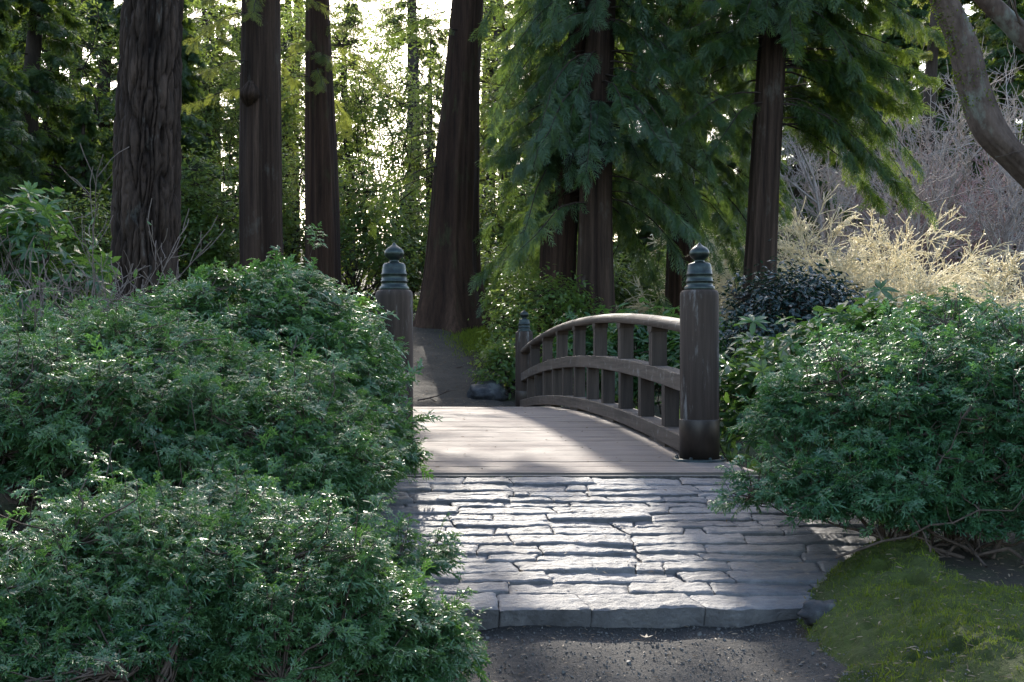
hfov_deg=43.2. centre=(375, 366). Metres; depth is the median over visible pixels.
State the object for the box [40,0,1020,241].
sky
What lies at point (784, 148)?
background conifer
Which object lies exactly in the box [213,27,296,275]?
background conifer
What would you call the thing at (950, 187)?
bare tree
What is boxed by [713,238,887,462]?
camellia
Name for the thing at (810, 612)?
boulder
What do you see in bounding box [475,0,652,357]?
cedar tree
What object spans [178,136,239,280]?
understory shrub
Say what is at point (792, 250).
bare shrub
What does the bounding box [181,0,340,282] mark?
cedar tree
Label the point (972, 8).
background conifer
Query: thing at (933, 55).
bare stem fir
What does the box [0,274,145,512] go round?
cypress shrub
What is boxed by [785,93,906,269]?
bare tree
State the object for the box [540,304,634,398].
rhododendron
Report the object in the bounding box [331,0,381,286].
background fir
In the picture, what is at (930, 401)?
cypress shrub
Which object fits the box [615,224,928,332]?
bare shrub
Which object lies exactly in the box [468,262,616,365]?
azalea
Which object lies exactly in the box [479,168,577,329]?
understory shrub
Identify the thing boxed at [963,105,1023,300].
bare tree
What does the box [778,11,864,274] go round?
background conifer
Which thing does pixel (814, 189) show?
bare tree
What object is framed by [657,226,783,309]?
understory shrub
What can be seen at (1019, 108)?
bare tree
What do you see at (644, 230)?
background conifer
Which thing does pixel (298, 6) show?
bare stem fir
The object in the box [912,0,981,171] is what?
background conifer
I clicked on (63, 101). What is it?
leafy tree
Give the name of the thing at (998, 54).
background conifer
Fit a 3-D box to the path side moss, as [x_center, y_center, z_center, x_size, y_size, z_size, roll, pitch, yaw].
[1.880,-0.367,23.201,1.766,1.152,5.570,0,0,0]
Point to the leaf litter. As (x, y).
(745, 574)
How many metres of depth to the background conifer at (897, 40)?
80.75 m
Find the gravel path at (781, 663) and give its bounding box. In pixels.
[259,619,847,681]
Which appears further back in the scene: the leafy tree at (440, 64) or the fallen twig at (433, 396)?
the leafy tree at (440, 64)
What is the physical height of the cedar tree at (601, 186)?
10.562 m
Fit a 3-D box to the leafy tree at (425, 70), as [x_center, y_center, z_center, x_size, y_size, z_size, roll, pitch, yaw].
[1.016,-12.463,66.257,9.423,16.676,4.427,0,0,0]
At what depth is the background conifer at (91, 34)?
37.99 m
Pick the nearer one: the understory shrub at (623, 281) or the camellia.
the camellia
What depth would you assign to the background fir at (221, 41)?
41.90 m
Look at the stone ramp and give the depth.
6.11 m
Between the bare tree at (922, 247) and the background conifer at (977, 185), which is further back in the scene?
the background conifer at (977, 185)
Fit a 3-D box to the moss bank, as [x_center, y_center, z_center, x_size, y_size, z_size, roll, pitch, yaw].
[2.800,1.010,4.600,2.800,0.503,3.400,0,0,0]
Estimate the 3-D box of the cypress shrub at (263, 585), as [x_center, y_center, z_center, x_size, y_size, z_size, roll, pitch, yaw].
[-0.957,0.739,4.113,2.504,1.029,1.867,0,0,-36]
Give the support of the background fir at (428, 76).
on the ground
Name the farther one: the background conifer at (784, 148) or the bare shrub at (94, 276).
the background conifer at (784, 148)
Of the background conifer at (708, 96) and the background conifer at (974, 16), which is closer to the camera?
the background conifer at (708, 96)
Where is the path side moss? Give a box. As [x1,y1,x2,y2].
[435,324,509,366]
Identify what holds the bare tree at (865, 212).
on the ground
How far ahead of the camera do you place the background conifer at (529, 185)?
35.56 m
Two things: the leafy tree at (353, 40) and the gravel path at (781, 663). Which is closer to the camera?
the gravel path at (781, 663)
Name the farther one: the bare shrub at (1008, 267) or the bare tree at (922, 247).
the bare tree at (922, 247)
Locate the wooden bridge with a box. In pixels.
[375,242,758,474]
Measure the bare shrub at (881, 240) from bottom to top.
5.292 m
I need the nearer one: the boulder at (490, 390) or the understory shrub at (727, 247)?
the boulder at (490, 390)
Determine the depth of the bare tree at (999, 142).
9.92 m
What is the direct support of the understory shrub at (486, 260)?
on the ground
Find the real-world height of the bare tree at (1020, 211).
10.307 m
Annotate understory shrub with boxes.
[0,184,111,300]
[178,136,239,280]
[227,128,351,290]
[294,148,425,304]
[350,167,430,298]
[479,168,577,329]
[480,238,538,337]
[613,240,665,314]
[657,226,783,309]
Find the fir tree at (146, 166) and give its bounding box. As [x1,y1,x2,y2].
[109,0,246,302]
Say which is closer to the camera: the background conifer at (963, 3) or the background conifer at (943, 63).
the background conifer at (943, 63)
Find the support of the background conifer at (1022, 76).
on the ground
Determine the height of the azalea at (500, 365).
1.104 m
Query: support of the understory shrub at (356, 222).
on the ground
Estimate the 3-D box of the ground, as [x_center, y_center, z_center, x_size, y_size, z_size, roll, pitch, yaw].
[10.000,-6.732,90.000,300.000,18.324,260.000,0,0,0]
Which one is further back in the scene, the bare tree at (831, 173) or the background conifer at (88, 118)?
the bare tree at (831, 173)
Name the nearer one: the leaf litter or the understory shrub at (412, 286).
the leaf litter
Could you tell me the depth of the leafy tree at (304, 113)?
49.85 m
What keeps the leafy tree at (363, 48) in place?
on the ground
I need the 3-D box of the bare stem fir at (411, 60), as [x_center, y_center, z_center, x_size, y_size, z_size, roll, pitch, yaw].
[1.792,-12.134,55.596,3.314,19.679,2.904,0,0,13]
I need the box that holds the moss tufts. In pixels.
[797,532,1023,681]
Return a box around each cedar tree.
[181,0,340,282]
[281,0,402,299]
[361,0,493,334]
[467,0,739,324]
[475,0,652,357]
[576,0,795,315]
[631,0,946,338]
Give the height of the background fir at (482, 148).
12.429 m
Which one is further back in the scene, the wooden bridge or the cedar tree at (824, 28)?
the cedar tree at (824, 28)
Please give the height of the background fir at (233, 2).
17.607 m
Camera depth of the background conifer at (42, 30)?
29.77 m
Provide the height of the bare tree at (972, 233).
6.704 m
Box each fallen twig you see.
[417,390,455,400]
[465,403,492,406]
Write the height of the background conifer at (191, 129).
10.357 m
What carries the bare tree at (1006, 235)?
on the ground
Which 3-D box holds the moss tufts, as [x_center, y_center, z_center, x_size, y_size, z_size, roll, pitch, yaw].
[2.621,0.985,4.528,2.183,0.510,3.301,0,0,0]
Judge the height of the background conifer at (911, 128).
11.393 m
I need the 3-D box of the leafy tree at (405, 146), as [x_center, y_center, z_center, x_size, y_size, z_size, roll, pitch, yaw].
[0.574,-5.756,38.138,3.986,7.856,3.878,0,0,0]
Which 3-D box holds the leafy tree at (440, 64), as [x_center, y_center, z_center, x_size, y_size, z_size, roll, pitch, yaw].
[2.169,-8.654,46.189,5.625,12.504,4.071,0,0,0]
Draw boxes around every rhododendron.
[0,180,121,321]
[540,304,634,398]
[590,297,679,413]
[654,307,763,454]
[679,292,885,474]
[804,279,1023,530]
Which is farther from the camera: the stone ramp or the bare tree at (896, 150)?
the bare tree at (896, 150)
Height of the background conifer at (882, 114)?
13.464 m
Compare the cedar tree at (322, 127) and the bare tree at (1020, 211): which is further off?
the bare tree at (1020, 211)
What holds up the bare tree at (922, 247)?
on the ground
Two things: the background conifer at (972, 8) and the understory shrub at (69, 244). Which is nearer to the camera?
the understory shrub at (69, 244)
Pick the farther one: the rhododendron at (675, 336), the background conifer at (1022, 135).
the background conifer at (1022, 135)
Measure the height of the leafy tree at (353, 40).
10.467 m
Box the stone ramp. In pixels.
[341,475,885,629]
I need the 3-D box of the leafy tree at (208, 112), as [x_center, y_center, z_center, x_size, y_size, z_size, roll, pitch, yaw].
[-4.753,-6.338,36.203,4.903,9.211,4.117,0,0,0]
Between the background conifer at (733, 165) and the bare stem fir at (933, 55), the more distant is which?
the bare stem fir at (933, 55)
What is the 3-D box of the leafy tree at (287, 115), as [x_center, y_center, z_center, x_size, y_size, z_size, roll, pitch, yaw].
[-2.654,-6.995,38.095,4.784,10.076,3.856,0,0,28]
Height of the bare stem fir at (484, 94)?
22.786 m
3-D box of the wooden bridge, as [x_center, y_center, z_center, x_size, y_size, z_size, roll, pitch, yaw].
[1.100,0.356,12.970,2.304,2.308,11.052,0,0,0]
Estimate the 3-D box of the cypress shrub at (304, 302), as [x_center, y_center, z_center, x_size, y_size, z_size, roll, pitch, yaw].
[-0.817,0.208,7.614,2.794,2.152,2.032,0,0,26]
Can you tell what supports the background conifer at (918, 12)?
on the ground
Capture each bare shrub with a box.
[0,144,313,490]
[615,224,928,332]
[617,184,1023,329]
[777,200,1023,325]
[863,245,1023,317]
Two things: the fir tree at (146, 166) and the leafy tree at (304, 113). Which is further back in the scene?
the leafy tree at (304, 113)
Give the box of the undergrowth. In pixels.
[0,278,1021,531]
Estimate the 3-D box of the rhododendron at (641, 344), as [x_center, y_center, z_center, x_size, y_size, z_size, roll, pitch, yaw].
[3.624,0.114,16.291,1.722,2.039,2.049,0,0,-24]
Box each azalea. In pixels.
[463,329,514,398]
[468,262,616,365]
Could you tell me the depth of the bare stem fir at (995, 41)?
80.42 m
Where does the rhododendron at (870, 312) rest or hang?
on the ground
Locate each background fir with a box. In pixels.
[180,0,240,269]
[182,0,240,254]
[280,0,304,255]
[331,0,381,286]
[400,30,444,243]
[479,0,522,313]
[479,0,535,204]
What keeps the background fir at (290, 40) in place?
on the ground
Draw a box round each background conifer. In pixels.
[0,0,58,294]
[0,0,112,294]
[0,0,113,219]
[0,19,43,123]
[59,95,110,293]
[64,0,122,182]
[94,2,205,260]
[178,0,237,285]
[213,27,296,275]
[338,147,363,273]
[503,5,622,323]
[612,14,666,301]
[613,25,720,280]
[695,13,731,198]
[704,41,812,281]
[728,51,820,244]
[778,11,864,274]
[828,48,893,262]
[865,75,948,287]
[867,0,924,206]
[881,0,930,98]
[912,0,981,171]
[917,3,978,260]
[940,112,1009,290]
[946,0,1023,272]
[949,10,1020,172]
[967,3,1023,122]
[991,120,1023,294]
[1016,54,1023,127]
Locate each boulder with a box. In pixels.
[467,380,508,400]
[797,599,836,625]
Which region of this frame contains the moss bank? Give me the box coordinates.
[797,538,1023,681]
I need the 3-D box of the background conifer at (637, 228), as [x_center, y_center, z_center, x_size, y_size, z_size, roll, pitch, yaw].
[7.703,-7.370,40.190,4.584,13.464,4.736,0,0,-37]
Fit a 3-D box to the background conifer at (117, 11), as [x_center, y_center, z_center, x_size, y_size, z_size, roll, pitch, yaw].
[-7.342,-7.851,39.893,4.231,12.429,4.372,0,0,25]
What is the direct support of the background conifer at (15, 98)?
on the ground
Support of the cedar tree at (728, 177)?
on the ground
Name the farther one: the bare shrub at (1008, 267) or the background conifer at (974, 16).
the background conifer at (974, 16)
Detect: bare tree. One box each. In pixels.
[712,73,899,278]
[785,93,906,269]
[788,43,1023,292]
[800,133,989,282]
[812,27,990,283]
[848,169,1000,288]
[881,56,1023,274]
[901,141,1023,310]
[927,0,1023,187]
[934,107,1023,304]
[939,66,1023,308]
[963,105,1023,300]
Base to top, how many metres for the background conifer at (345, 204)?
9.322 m
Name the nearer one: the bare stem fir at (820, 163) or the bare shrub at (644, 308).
the bare shrub at (644, 308)
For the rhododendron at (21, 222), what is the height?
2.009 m
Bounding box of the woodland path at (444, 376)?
[413,327,504,406]
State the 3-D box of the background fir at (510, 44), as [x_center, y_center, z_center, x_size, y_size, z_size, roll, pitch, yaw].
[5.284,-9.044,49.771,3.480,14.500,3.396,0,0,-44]
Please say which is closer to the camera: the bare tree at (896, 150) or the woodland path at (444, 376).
the woodland path at (444, 376)
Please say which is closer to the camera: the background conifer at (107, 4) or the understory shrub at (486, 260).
the understory shrub at (486, 260)
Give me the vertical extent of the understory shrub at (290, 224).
4.903 m
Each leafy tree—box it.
[3,0,119,220]
[181,0,289,272]
[213,0,367,255]
[281,0,442,295]
[281,7,382,244]
[293,0,442,287]
[330,0,447,262]
[335,46,441,289]
[365,0,508,228]
[427,0,547,323]
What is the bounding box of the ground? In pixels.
[0,243,1023,681]
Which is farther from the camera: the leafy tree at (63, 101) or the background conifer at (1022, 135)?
the background conifer at (1022, 135)
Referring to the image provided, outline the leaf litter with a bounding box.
[387,333,1023,681]
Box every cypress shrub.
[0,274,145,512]
[0,276,467,604]
[0,438,491,681]
[63,221,442,480]
[708,282,1023,567]
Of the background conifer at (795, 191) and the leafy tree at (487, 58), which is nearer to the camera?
the leafy tree at (487, 58)
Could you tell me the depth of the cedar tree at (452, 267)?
24.16 m
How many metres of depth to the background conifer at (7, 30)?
46.04 m
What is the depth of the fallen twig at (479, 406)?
14.49 m
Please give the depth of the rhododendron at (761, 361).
9.18 m
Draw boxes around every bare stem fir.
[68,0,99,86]
[281,0,303,262]
[376,0,449,292]
[479,0,513,259]
[814,50,824,179]
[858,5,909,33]
[902,0,948,271]
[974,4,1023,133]
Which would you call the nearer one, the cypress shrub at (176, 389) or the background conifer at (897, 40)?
the cypress shrub at (176, 389)

